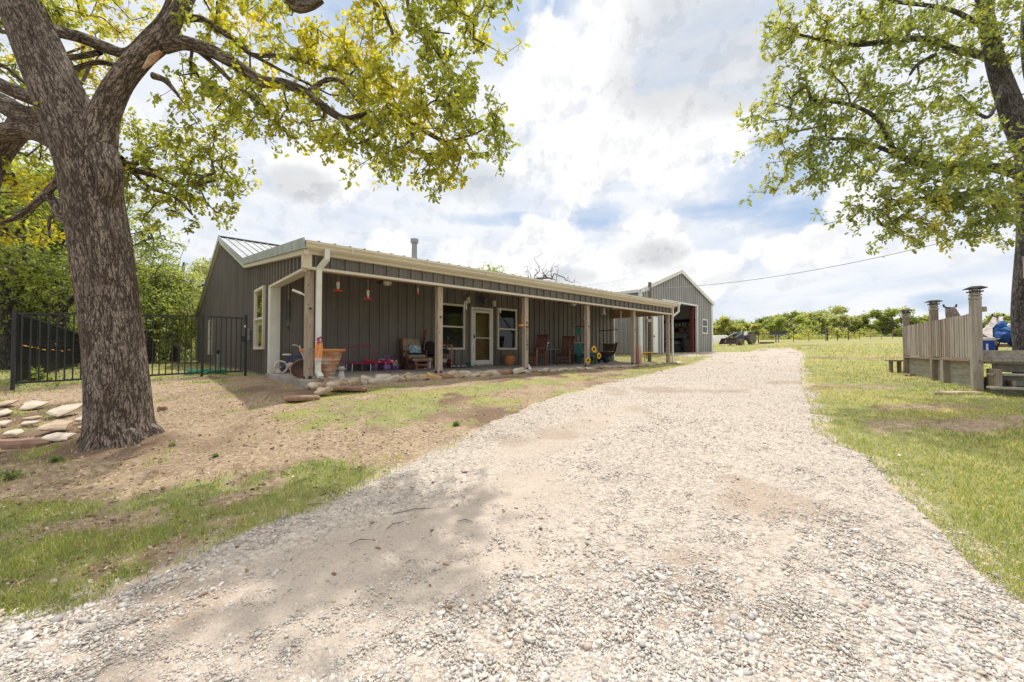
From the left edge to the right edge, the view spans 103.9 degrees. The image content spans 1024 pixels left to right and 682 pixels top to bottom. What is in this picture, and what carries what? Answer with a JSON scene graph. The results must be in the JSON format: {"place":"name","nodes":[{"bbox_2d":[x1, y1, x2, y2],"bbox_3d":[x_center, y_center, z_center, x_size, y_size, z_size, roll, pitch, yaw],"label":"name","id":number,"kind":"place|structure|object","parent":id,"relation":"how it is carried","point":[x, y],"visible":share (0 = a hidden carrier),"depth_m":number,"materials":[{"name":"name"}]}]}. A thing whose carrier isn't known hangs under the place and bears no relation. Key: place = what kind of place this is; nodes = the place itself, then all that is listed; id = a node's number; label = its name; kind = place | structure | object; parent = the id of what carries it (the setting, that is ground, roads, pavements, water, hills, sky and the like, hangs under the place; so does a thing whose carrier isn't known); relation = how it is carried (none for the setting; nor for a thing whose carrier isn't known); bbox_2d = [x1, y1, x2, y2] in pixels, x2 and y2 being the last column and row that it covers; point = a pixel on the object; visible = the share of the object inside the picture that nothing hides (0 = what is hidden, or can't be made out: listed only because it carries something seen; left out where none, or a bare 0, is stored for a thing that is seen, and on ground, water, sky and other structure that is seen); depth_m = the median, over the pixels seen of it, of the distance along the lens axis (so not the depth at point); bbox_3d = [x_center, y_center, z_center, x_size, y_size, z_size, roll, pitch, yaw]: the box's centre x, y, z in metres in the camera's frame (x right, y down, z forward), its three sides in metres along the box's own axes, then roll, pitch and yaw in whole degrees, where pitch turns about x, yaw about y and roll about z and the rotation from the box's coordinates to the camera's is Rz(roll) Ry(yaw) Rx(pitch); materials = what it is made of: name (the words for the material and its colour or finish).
{"place":"outdoors","nodes":[
{"label":"outdoors","id":0,"kind":"place"},
{"bbox_2d":[0,349,1023,681],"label":"gravel driveway","id":1,"kind":"structure","parent":0,"point":[488,485],"depth_m":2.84,"materials":[{"name":"gravel"}]},
{"bbox_2d":[0,337,1023,617],"bbox_3d":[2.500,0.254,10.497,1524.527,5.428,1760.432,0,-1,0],"label":"ground","id":2,"kind":"structure","parent":0,"point":[226,423],"depth_m":5.23,"materials":[{"name":"soil"}]},
{"bbox_2d":[0,399,18,406],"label":"flagstone","id":3,"kind":"object","parent":2,"relation":"on","point":[6,403],"visible":1,"depth_m":6.43,"materials":[{"name":"beige stone"}]},
{"bbox_2d":[0,468,23,480],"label":"weed plant","id":4,"kind":"object","parent":2,"relation":"on","point":[8,475],"visible":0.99,"depth_m":3.97,"materials":[{"name":"green plant"}]},
{"bbox_2d":[2,429,23,435],"bbox_3d":[-6.425,1.180,5.177,0.220,0.037,0.141,2,18,1],"label":"flagstone","id":5,"kind":"object","parent":2,"relation":"on","point":[16,432],"visible":1,"depth_m":5.14,"materials":[{"name":"stone"}]},
{"bbox_2d":[0,438,49,448],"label":"edging slab","id":6,"kind":"object","parent":2,"relation":"on","point":[12,443],"depth_m":4.84,"materials":[{"name":"red stone"}]},
{"bbox_2d":[20,416,41,420],"bbox_3d":[-6.919,1.112,5.773,0.240,0.037,0.101,-4,20,-14],"label":"flagstone","id":7,"kind":"object","parent":2,"relation":"on","point":[31,418],"visible":1,"depth_m":5.75,"materials":[{"name":"beige stone"}]},
{"bbox_2d":[19,400,48,409],"bbox_3d":[-7.583,1.011,6.322,0.300,0.037,0.291,4,19,-6],"label":"flagstone","id":8,"kind":"object","parent":2,"relation":"on","point":[31,404],"visible":1,"depth_m":6.32,"materials":[{"name":"stone"}]},
{"bbox_2d":[0,151,75,369],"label":"woodland oak","id":9,"kind":"object","parent":2,"relation":"on","point":[32,262],"visible":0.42,"depth_m":13.96,"materials":[{"name":"green plant"}]},
{"bbox_2d":[27,366,54,380],"bbox_3d":[-10.935,0.763,9.204,0.633,0.396,0.597,1,-2,-42],"label":"weed plant","id":10,"kind":"object","parent":2,"relation":"on","point":[34,375],"visible":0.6,"depth_m":9.17,"materials":[{"name":"green plant"}]},
{"bbox_2d":[9,164,76,318],"bbox_3d":[-23.750,-3.392,16.464,8.149,9.389,8.445,0,-1,0],"label":"woodland oak","id":11,"kind":"object","parent":2,"relation":"on","point":[37,295],"visible":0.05,"depth_m":18.06,"materials":[{"name":"green plant"}]},
{"bbox_2d":[15,313,79,383],"bbox_3d":[-17.120,0.346,15.503,0.062,1.655,21.090,1,-2,-44],"label":"boundary railing","id":12,"kind":"object","parent":2,"relation":"on","point":[43,344],"visible":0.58,"depth_m":10.43,"materials":[{"name":"metal"}]},
{"bbox_2d":[47,454,64,463],"bbox_3d":[-5.017,1.299,4.425,0.184,0.123,0.134,0,-1,0],"label":"weed plant","id":13,"kind":"object","parent":2,"relation":"on","point":[54,458],"visible":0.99,"depth_m":4.40,"materials":[{"name":"green plant"}]},
{"bbox_2d":[38,419,74,430],"bbox_3d":[-6.171,1.136,5.437,0.331,0.036,0.275,3,19,-13],"label":"flagstone","id":14,"kind":"object","parent":2,"relation":"on","point":[57,425],"visible":1,"depth_m":5.39,"materials":[{"name":"beige stone"}]},
{"bbox_2d":[41,432,75,441],"bbox_3d":[-5.712,1.205,5.044,0.307,0.037,0.186,3,18,-7],"label":"flagstone","id":15,"kind":"object","parent":2,"relation":"on","point":[57,437],"visible":0.94,"depth_m":5.02,"materials":[{"name":"stone"}]},
{"bbox_2d":[45,403,81,416],"bbox_3d":[-6.755,1.036,6.021,0.347,0.037,0.382,-2,22,-13],"label":"flagstone","id":16,"kind":"object","parent":2,"relation":"on","point":[59,411],"visible":0.91,"depth_m":6.00,"materials":[{"name":"stone"}]},
{"bbox_2d":[11,156,156,319],"bbox_3d":[-26.400,-4.315,22.177,10.025,11.626,8.045,0,-1,16],"label":"woodland oak","id":17,"kind":"object","parent":2,"relation":"on","point":[46,218],"visible":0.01,"depth_m":21.75,"materials":[{"name":"green plant"}]},
{"bbox_2d":[9,165,187,343],"bbox_3d":[-20.044,-3.493,17.752,8.896,9.635,8.012,1,-2,-38],"label":"woodland oak","id":18,"kind":"object","parent":2,"relation":"on","point":[148,251],"visible":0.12,"depth_m":18.09,"materials":[{"name":"green plant"}]},
{"bbox_2d":[10,309,204,390],"bbox_3d":[-8.655,0.164,8.822,2.985,1.720,0.055,1,-2,-42],"label":"railing","id":19,"kind":"object","parent":2,"relation":"on","point":[13,349],"visible":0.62,"depth_m":8.28,"materials":[{"name":"metal"}]},
{"bbox_2d":[47,313,196,360],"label":"undergrowth","id":20,"kind":"object","parent":2,"relation":"on","point":[181,356],"visible":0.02,"depth_m":32.38,"materials":[{"name":"green plant"}]},
{"bbox_2d":[72,251,205,363],"bbox_3d":[-21.616,-1.919,24.212,5.999,6.757,6.165,0,-1,-17],"label":"woodland oak","id":21,"kind":"object","parent":2,"relation":"on","point":[178,295],"visible":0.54,"depth_m":23.81,"materials":[{"name":"green plant"}]},
{"bbox_2d":[143,307,194,360],"bbox_3d":[-28.078,-1.168,32.635,6.178,5.846,6.673,1,-2,-42],"label":"woodland oak","id":22,"kind":"object","parent":2,"relation":"on","point":[188,344],"visible":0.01,"depth_m":33.09,"materials":[{"name":"green plant"}]},
{"bbox_2d":[137,257,211,361],"bbox_3d":[-22.901,-2.327,27.462,7.862,7.777,7.435,-1,-1,24],"label":"woodland oak","id":23,"kind":"object","parent":2,"relation":"on","point":[203,268],"visible":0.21,"depth_m":26.68,"materials":[{"name":"green plant"}]},
{"bbox_2d":[185,368,227,374],"bbox_3d":[-8.146,0.819,10.680,1.008,0.160,0.804,0,-1,0],"label":"garden hose","id":24,"kind":"object","parent":2,"relation":"on","point":[206,371],"visible":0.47,"depth_m":10.42,"materials":[{"name":"rubber"}]},
{"bbox_2d":[208,315,247,375],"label":"railing gate","id":25,"kind":"structure","parent":2,"relation":"on","point":[243,339],"depth_m":10.19,"materials":[{"name":"metal"}]},
{"bbox_2d":[0,0,530,451],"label":"oak tree","id":26,"kind":"object","parent":2,"relation":"on","point":[70,124],"visible":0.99,"depth_m":5.17,"materials":[{"name":"green plant"}]},
{"bbox_2d":[284,395,319,400],"bbox_3d":[-3.544,0.961,6.785,0.568,0.083,0.246,1,-2,-17],"label":"flat slab","id":27,"kind":"object","parent":2,"relation":"on","point":[300,397],"depth_m":6.69,"materials":[{"name":"red stone"}]},
{"bbox_2d":[0,372,618,613],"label":"leaf litter","id":28,"kind":"object","parent":2,"relation":"on","point":[246,570],"visible":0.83,"depth_m":3.67,"materials":[{"name":"plant"}]},
{"bbox_2d":[314,386,332,394],"bbox_3d":[-3.348,0.882,7.103,0.150,0.084,0.337,-2,11,34],"label":"pile stone","id":29,"kind":"object","parent":2,"relation":"on","point":[324,390],"visible":0.9,"depth_m":7.05,"materials":[{"name":"stone"}]},
{"bbox_2d":[347,377,360,385],"bbox_3d":[-3.251,0.847,8.212,0.208,0.138,0.268,16,24,31],"label":"edging stone","id":30,"kind":"object","parent":2,"relation":"on","point":[354,381],"visible":0.81,"depth_m":8.15,"materials":[{"name":"stone"}]},
{"bbox_2d":[343,385,366,390],"bbox_3d":[-3.070,0.896,7.633,0.645,0.083,0.228,2,-1,6],"label":"flat slab","id":31,"kind":"object","parent":2,"relation":"on","point":[354,388],"depth_m":7.53,"materials":[{"name":"stone"}]},
{"bbox_2d":[368,378,383,383],"bbox_3d":[-2.897,0.856,8.527,0.157,0.116,0.340,9,8,42],"label":"edging stone","id":32,"kind":"object","parent":2,"relation":"on","point":[376,381],"visible":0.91,"depth_m":8.47,"materials":[{"name":"stone"}]},
{"bbox_2d":[384,374,398,382],"bbox_3d":[-2.660,0.850,8.773,0.421,0.129,0.177,-19,23,-27],"label":"edging stone","id":33,"kind":"object","parent":2,"relation":"on","point":[393,378],"visible":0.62,"depth_m":8.73,"materials":[{"name":"stone"}]},
{"bbox_2d":[426,372,442,379],"bbox_3d":[-1.846,0.857,9.501,0.428,0.148,0.190,25,-6,-43],"label":"edging stone","id":34,"kind":"object","parent":2,"relation":"on","point":[430,376],"visible":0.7,"depth_m":9.39,"materials":[{"name":"stone"}]},
{"bbox_2d":[194,235,680,387],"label":"metal house","id":35,"kind":"structure","parent":2,"relation":"on","point":[255,281],"depth_m":12.47,"materials":[{"name":"metal"}]},
{"bbox_2d":[207,319,211,354],"bbox_3d":[-14.993,-0.182,20.094,0.290,1.750,1.300,1,-2,-42],"label":"window","id":36,"kind":"structure","parent":35,"relation":"in","point":[209,321],"depth_m":20.37,"materials":[{"name":"beige glass"}]},
{"bbox_2d":[253,285,265,349],"bbox_3d":[-6.969,-0.621,11.254,0.290,1.720,1.230,1,-2,-42],"label":"window","id":37,"kind":"structure","parent":35,"relation":"in","point":[260,293],"depth_m":11.19,"materials":[{"name":"beige glass"}]},
{"bbox_2d":[273,345,303,373],"bbox_3d":[-5.497,0.454,10.121,0.903,0.726,0.384,1,-2,-34],"label":"child bicycle","id":38,"kind":"object","parent":35,"relation":"on","point":[287,366],"visible":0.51,"depth_m":10.00,"materials":[{"name":"white paint"}]},
{"bbox_2d":[286,290,290,328],"bbox_3d":[-5.507,-1.037,9.882,0.130,1.511,0.127,1,-2,-42],"label":"wind chime","id":39,"kind":"object","parent":35,"relation":"hanging from","point":[289,308],"visible":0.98,"depth_m":9.88,"materials":[{"name":"metal"}]},
{"bbox_2d":[290,359,314,378],"bbox_3d":[-4.360,0.580,8.368,0.487,0.420,0.342,1,-1,-27],"label":"shallow bowl","id":40,"kind":"object","parent":35,"relation":"on","point":[296,368],"visible":0.52,"depth_m":8.41,"materials":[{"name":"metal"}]},
{"bbox_2d":[303,270,313,378],"bbox_3d":[-4.111,-0.328,8.107,0.157,2.190,0.164,1,-2,-42],"label":"porch post","id":41,"kind":"object","parent":35,"relation":"on","point":[308,322],"visible":0.95,"depth_m":8.06,"materials":[{"name":"brown wood"}]},
{"bbox_2d":[315,336,322,360],"bbox_3d":[-3.832,0.147,7.957,0.154,0.482,0.053,1,-1,-28],"label":"orange banner","id":42,"kind":"object","parent":35,"relation":"attached to","point":[318,350],"visible":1,"depth_m":7.96,"materials":[{"name":"fabric"}]},
{"bbox_2d":[299,349,345,376],"bbox_3d":[-4.196,0.480,8.894,0.940,0.610,0.940,1,-2,-42],"label":"terracotta pot","id":43,"kind":"object","parent":35,"relation":"on","point":[331,358],"visible":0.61,"depth_m":8.67,"materials":[{"name":"ceramic"}]},
{"bbox_2d":[337,363,345,377],"bbox_3d":[-3.553,0.616,8.362,0.180,0.314,0.177,1,-1,-23],"label":"glass lantern","id":44,"kind":"object","parent":35,"relation":"on","point":[341,369],"visible":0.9,"depth_m":8.32,"materials":[{"name":"white"}]},
{"bbox_2d":[341,345,377,370],"bbox_3d":[-4.251,0.475,11.337,0.856,0.735,0.856,-1,-2,30],"label":"mini trampoline","id":45,"kind":"object","parent":35,"relation":"on","point":[362,363],"visible":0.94,"depth_m":11.34,"materials":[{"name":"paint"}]},
{"bbox_2d":[362,278,406,285],"bbox_3d":[-3.338,-1.713,10.704,1.235,0.501,1.180,1,-2,-42],"label":"ceiling fan","id":46,"kind":"object","parent":35,"relation":"hanging from","point":[386,283],"visible":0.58,"depth_m":10.60,"materials":[{"name":"metal"}]},
{"bbox_2d":[371,355,398,369],"bbox_3d":[-3.719,0.626,11.847,0.790,0.455,0.460,-1,-1,25],"label":"ride on quad","id":47,"kind":"object","parent":35,"relation":"on","point":[385,364],"visible":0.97,"depth_m":11.75,"materials":[{"name":"purple plastic"}]},
{"bbox_2d":[400,338,427,369],"bbox_3d":[-3.030,0.386,12.383,0.690,0.950,0.687,1,-2,-34],"label":"glider chair","id":48,"kind":"object","parent":35,"relation":"on","point":[405,342],"visible":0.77,"depth_m":12.34,"materials":[{"name":"red wood"}]},
{"bbox_2d":[412,358,431,369],"bbox_3d":[-2.654,0.683,11.836,0.560,0.330,0.360,0,-1,-19],"label":"footstool","id":49,"kind":"object","parent":35,"relation":"on","point":[416,360],"visible":1,"depth_m":11.71,"materials":[{"name":"red wood"}]},
{"bbox_2d":[435,286,442,372],"bbox_3d":[-1.852,-0.281,10.155,0.158,2.190,0.164,1,-2,-42],"label":"porch post","id":50,"kind":"object","parent":35,"relation":"on","point":[438,329],"visible":0.93,"depth_m":10.11,"materials":[{"name":"brown wood"}]},
{"bbox_2d":[443,303,464,349],"bbox_3d":[-2.134,-0.497,14.003,1.030,1.600,0.290,1,-2,-42],"label":"window","id":51,"kind":"structure","parent":35,"relation":"in","point":[452,315],"depth_m":14.10,"materials":[{"name":"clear glass"}]},
{"bbox_2d":[475,309,488,359],"bbox_3d":[-1.153,-0.128,14.826,0.900,2.060,0.055,1,-2,-42],"label":"inner door","id":52,"kind":"structure","parent":35,"relation":"in","point":[482,319],"depth_m":14.84,"materials":[{"name":"brown wood"}]},
{"bbox_2d":[473,309,491,364],"bbox_3d":[-1.066,-0.138,14.731,0.860,1.995,0.098,1,-2,-42],"label":"storm door","id":53,"kind":"structure","parent":35,"relation":"in","point":[475,362],"depth_m":14.78,"materials":[{"name":"beige metal"}]},
{"bbox_2d":[497,308,516,349],"bbox_3d":[-0.259,-0.458,15.701,1.010,1.600,0.290,1,-2,-42],"label":"window","id":54,"kind":"structure","parent":35,"relation":"in","point":[506,325],"depth_m":15.77,"materials":[{"name":"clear glass"}]},
{"bbox_2d":[504,352,514,365],"bbox_3d":[-0.094,0.667,15.238,0.430,0.530,0.430,0,-1,0],"label":"terracotta planter","id":55,"kind":"object","parent":35,"relation":"on","point":[509,359],"visible":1,"depth_m":15.09,"materials":[{"name":"ceramic"}]},
{"bbox_2d":[522,297,530,368],"bbox_3d":[0.444,-0.233,12.231,0.268,2.190,0.172,1,-2,-42],"label":"porch post","id":56,"kind":"object","parent":35,"relation":"on","point":[525,365],"visible":0.98,"depth_m":12.15,"materials":[{"name":"brown wood"}]},
{"bbox_2d":[528,334,549,365],"bbox_3d":[0.892,0.334,14.925,0.909,1.182,0.625,1,-2,-44],"label":"rocking chair","id":57,"kind":"object","parent":35,"relation":"on","point":[537,348],"visible":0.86,"depth_m":15.02,"materials":[{"name":"red wood"}]},
{"bbox_2d":[555,336,575,363],"bbox_3d":[2.215,0.372,16.585,0.625,1.182,0.909,-1,-1,28],"label":"rocking chair","id":58,"kind":"object","parent":35,"relation":"on","point":[569,352],"visible":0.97,"depth_m":16.81,"materials":[{"name":"red wood"}]},
{"bbox_2d":[570,321,596,357],"bbox_3d":[2.998,-0.517,16.774,0.902,2.472,0.834,1,-2,-29],"label":"hammock seat","id":59,"kind":"object","parent":35,"relation":"hanging from","point":[579,350],"visible":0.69,"depth_m":16.90,"materials":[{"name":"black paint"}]},
{"bbox_2d":[584,305,589,366],"bbox_3d":[2.667,-0.186,14.252,0.158,2.190,0.164,1,-2,-42],"label":"porch post","id":60,"kind":"object","parent":35,"relation":"on","point":[586,331],"visible":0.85,"depth_m":14.22,"materials":[{"name":"brown wood"}]},
{"bbox_2d":[596,323,618,356],"bbox_3d":[4.253,-0.502,17.873,0.902,2.452,0.834,-1,-2,32],"label":"hammock seat","id":61,"kind":"object","parent":35,"relation":"hanging from","point":[609,350],"visible":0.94,"depth_m":18.01,"materials":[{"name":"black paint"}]},
{"bbox_2d":[631,311,635,364],"bbox_3d":[4.934,-0.139,16.307,0.158,2.190,0.164,1,-2,-42],"label":"porch post","id":62,"kind":"object","parent":35,"relation":"on","point":[633,337],"visible":0.94,"depth_m":16.27,"materials":[{"name":"brown wood"}]},
{"bbox_2d":[666,315,669,362],"bbox_3d":[7.119,-0.093,18.288,0.157,2.190,0.164,1,-2,-42],"label":"porch post","id":63,"kind":"object","parent":35,"relation":"on","point":[667,338],"visible":0.81,"depth_m":18.24,"materials":[{"name":"brown wood"}]},
{"bbox_2d":[479,261,507,273],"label":"roofline tree","id":64,"kind":"object","parent":2,"relation":"on","point":[493,268],"visible":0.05,"depth_m":46.17,"materials":[{"name":"green plant"}]},
{"bbox_2d":[0,343,1023,625],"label":"grass","id":65,"kind":"structure","parent":2,"relation":"on","point":[72,541],"depth_m":3.58,"materials":[{"name":"plant"}]},
{"bbox_2d":[523,252,579,283],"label":"bare tree","id":66,"kind":"object","parent":2,"relation":"on","point":[545,277],"visible":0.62,"depth_m":44.00,"materials":[{"name":"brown plant"}]},
{"bbox_2d":[579,270,713,354],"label":"metal barn","id":67,"kind":"structure","parent":2,"relation":"on","point":[696,302],"depth_m":26.21,"materials":[{"name":"metal"}]},
{"bbox_2d":[653,316,657,352],"bbox_3d":[8.523,-0.371,23.814,0.520,2.150,0.130,1,-2,-42],"label":"side door","id":68,"kind":"structure","parent":67,"relation":"in","point":[655,319],"depth_m":23.78,"materials":[{"name":"white paint"}]},
{"bbox_2d":[674,326,689,351],"bbox_3d":[13.005,-0.122,30.702,0.485,2.000,1.285,1,-2,-42],"label":"storage shelf","id":69,"kind":"object","parent":67,"relation":"on","point":[688,332],"visible":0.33,"depth_m":30.54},
{"bbox_2d":[641,282,651,360],"bbox_3d":[6.479,-0.880,19.280,0.516,3.912,0.270,0,-1,0],"label":"utility pole","id":70,"kind":"object","parent":2,"relation":"on","point":[649,290],"visible":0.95,"depth_m":19.24,"materials":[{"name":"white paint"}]},
{"bbox_2d":[651,225,1009,288],"bbox_3d":[10.905,-2.983,15.722,11.212,0.954,0.020,-1,-2,41],"label":"power line","id":71,"kind":"object","parent":70,"relation":"attached to","point":[804,271],"visible":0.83,"depth_m":15.38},
{"bbox_2d":[682,339,689,351],"bbox_3d":[12.884,0.334,29.634,0.568,1.020,0.568,0,-1,3],"label":"wheeled bin","id":72,"kind":"object","parent":2,"relation":"on","point":[686,345],"visible":0.8,"depth_m":29.39,"materials":[{"name":"grey paint"}]},
{"bbox_2d":[713,315,741,337],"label":"pasture tree","id":73,"kind":"object","parent":2,"relation":"on","point":[722,321],"visible":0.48,"depth_m":72.66,"materials":[{"name":"green plant"}]},
{"bbox_2d":[719,329,756,344],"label":"tractor","id":74,"kind":"object","parent":2,"relation":"on","point":[738,338],"visible":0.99,"depth_m":46.42,"materials":[{"name":"black metal"}]},
{"bbox_2d":[736,321,767,336],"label":"pasture tree","id":75,"kind":"object","parent":2,"relation":"on","point":[755,327],"visible":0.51,"depth_m":69.41,"materials":[{"name":"green plant"}]},
{"bbox_2d":[756,329,774,339],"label":"yellow bush","id":76,"kind":"object","parent":2,"relation":"on","point":[762,337],"visible":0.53,"depth_m":63.80,"materials":[{"name":"brown plant"}]},
{"bbox_2d":[754,313,793,331],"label":"pasture tree","id":77,"kind":"object","parent":2,"relation":"on","point":[758,320],"visible":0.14,"depth_m":77.56,"materials":[{"name":"green plant"}]},
{"bbox_2d":[769,331,805,338],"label":"stock trailer","id":78,"kind":"object","parent":2,"relation":"on","point":[780,334],"visible":0.34,"depth_m":62.71,"materials":[{"name":"grey paint"}]},
{"bbox_2d":[762,313,821,336],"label":"pasture tree","id":79,"kind":"object","parent":2,"relation":"on","point":[776,323],"visible":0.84,"depth_m":64.49,"materials":[{"name":"green plant"}]},
{"bbox_2d":[780,328,814,338],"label":"yellow bush","id":80,"kind":"object","parent":2,"relation":"on","point":[784,337],"visible":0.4,"depth_m":60.03,"materials":[{"name":"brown plant"}]},
{"bbox_2d":[780,310,827,334],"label":"pasture tree","id":81,"kind":"object","parent":2,"relation":"on","point":[791,315],"visible":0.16,"depth_m":81.33,"materials":[{"name":"green plant"}]},
{"bbox_2d":[792,327,824,339],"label":"yellow bush","id":82,"kind":"object","parent":2,"relation":"on","point":[806,337],"visible":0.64,"depth_m":57.79,"materials":[{"name":"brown plant"}]},
{"bbox_2d":[788,311,839,337],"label":"pasture tree","id":83,"kind":"object","parent":2,"relation":"on","point":[823,319],"visible":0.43,"depth_m":70.64,"materials":[{"name":"green plant"}]},
{"bbox_2d":[828,328,857,338],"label":"yellow bush","id":84,"kind":"object","parent":2,"relation":"on","point":[846,336],"visible":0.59,"depth_m":61.66,"materials":[{"name":"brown plant"}]},
{"bbox_2d":[816,305,870,335],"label":"pasture tree","id":85,"kind":"object","parent":2,"relation":"on","point":[838,309],"visible":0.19,"depth_m":84.59,"materials":[{"name":"green plant"}]},
{"bbox_2d":[819,310,874,337],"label":"pasture tree","id":86,"kind":"object","parent":2,"relation":"on","point":[845,320],"visible":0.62,"depth_m":78.76,"materials":[{"name":"green plant"}]},
{"bbox_2d":[851,327,880,336],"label":"yellow bush","id":87,"kind":"object","parent":2,"relation":"on","point":[865,334],"visible":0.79,"depth_m":73.68,"materials":[{"name":"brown plant"}]},
{"bbox_2d":[848,318,899,336],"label":"pasture tree","id":88,"kind":"object","parent":2,"relation":"on","point":[867,321],"visible":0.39,"depth_m":77.83,"materials":[{"name":"green plant"}]},
{"bbox_2d":[732,0,1023,373],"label":"oak tree","id":89,"kind":"object","parent":2,"relation":"on","point":[1006,94],"visible":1,"depth_m":8.80,"materials":[{"name":"green plant"}]},
{"bbox_2d":[859,306,927,336],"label":"pasture tree","id":90,"kind":"object","parent":2,"relation":"on","point":[884,319],"visible":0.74,"depth_m":76.72,"materials":[{"name":"green plant"}]},
{"bbox_2d":[885,360,902,372],"bbox_3d":[12.633,0.833,13.255,0.360,0.425,0.600,-1,-2,34],"label":"side bench","id":91,"kind":"object","parent":2,"relation":"on","point":[899,367],"visible":0.98,"depth_m":13.16,"materials":[{"name":"brown wood"}]},
{"bbox_2d":[933,391,983,394],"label":"wooden plank","id":92,"kind":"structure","parent":2,"relation":"on","point":[952,392],"depth_m":7.76,"materials":[{"name":"wood"}]},
{"bbox_2d":[900,286,1023,395],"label":"wooden deck","id":93,"kind":"structure","parent":2,"relation":"on","point":[949,350],"depth_m":8.89,"materials":[{"name":"grey wood"}]},
{"bbox_2d":[942,304,1004,340],"bbox_3d":[12.788,-0.259,11.059,3.160,1.389,0.720,1,-1,-24],"label":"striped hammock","id":94,"kind":"object","parent":93,"relation":"hanging from","point":[951,312],"visible":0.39,"depth_m":11.41,"materials":[{"name":"fabric"}]},
{"bbox_2d":[983,337,995,349],"bbox_3d":[11.981,0.170,10.199,0.320,0.520,0.300,0,-1,-6],"label":"cooler","id":95,"kind":"object","parent":93,"relation":"on","point":[988,343],"visible":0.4,"depth_m":10.06,"materials":[{"name":"blue plastic"}]},
{"bbox_2d":[992,327,1011,349],"bbox_3d":[13.561,0.034,11.008,0.480,0.850,0.425,0,-1,-17],"label":"folding chair","id":96,"kind":"object","parent":93,"relation":"on","point":[998,339],"visible":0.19,"depth_m":11.17,"materials":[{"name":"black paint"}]},
{"bbox_2d":[992,321,1011,346],"bbox_3d":[13.517,-0.172,10.989,0.635,0.779,0.488,0,-1,-17],"label":"blue jacket","id":97,"kind":"object","parent":96,"relation":"on","point":[1002,331],"visible":0.73,"depth_m":10.92,"materials":[{"name":"fabric"}]},
{"bbox_2d":[982,311,1009,327],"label":"pasture tree","id":98,"kind":"object","parent":2,"relation":"on","point":[1006,318],"visible":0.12,"depth_m":79.55,"materials":[{"name":"green plant"}]},
{"bbox_2d":[0,0,1023,337],"label":"sky","id":99,"kind":"structure","parent":0,"point":[620,111],"materials":[{"name":"white"}]},
{"bbox_3d":[-2.950,0.384,12.301,0.460,0.030,0.340,1,-2,-34],"label":"folded towel","id":100,"kind":"object","parent":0,"visible":0},
{"bbox_2d":[409,345,420,352],"bbox_3d":[-3.015,0.257,12.453,0.380,0.270,0.174,1,-2,-34],"label":"throw pillow","id":101,"kind":"object","parent":100,"relation":"on","point":[414,348],"visible":0.83,"depth_m":12.39,"materials":[{"name":"blue fabric"}]},
{"bbox_3d":[-2.660,0.698,13.031,0.420,0.364,0.340,1,-2,-42],"label":"low stool","id":102,"kind":"object","parent":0,"visible":0},
{"bbox_2d":[425,341,434,356],"bbox_3d":[-2.647,0.261,13.027,0.440,0.520,0.340,1,-2,-42],"label":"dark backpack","id":103,"kind":"object","parent":102,"relation":"on","point":[430,346],"visible":0.84,"depth_m":12.91,"materials":[{"name":"fabric"}]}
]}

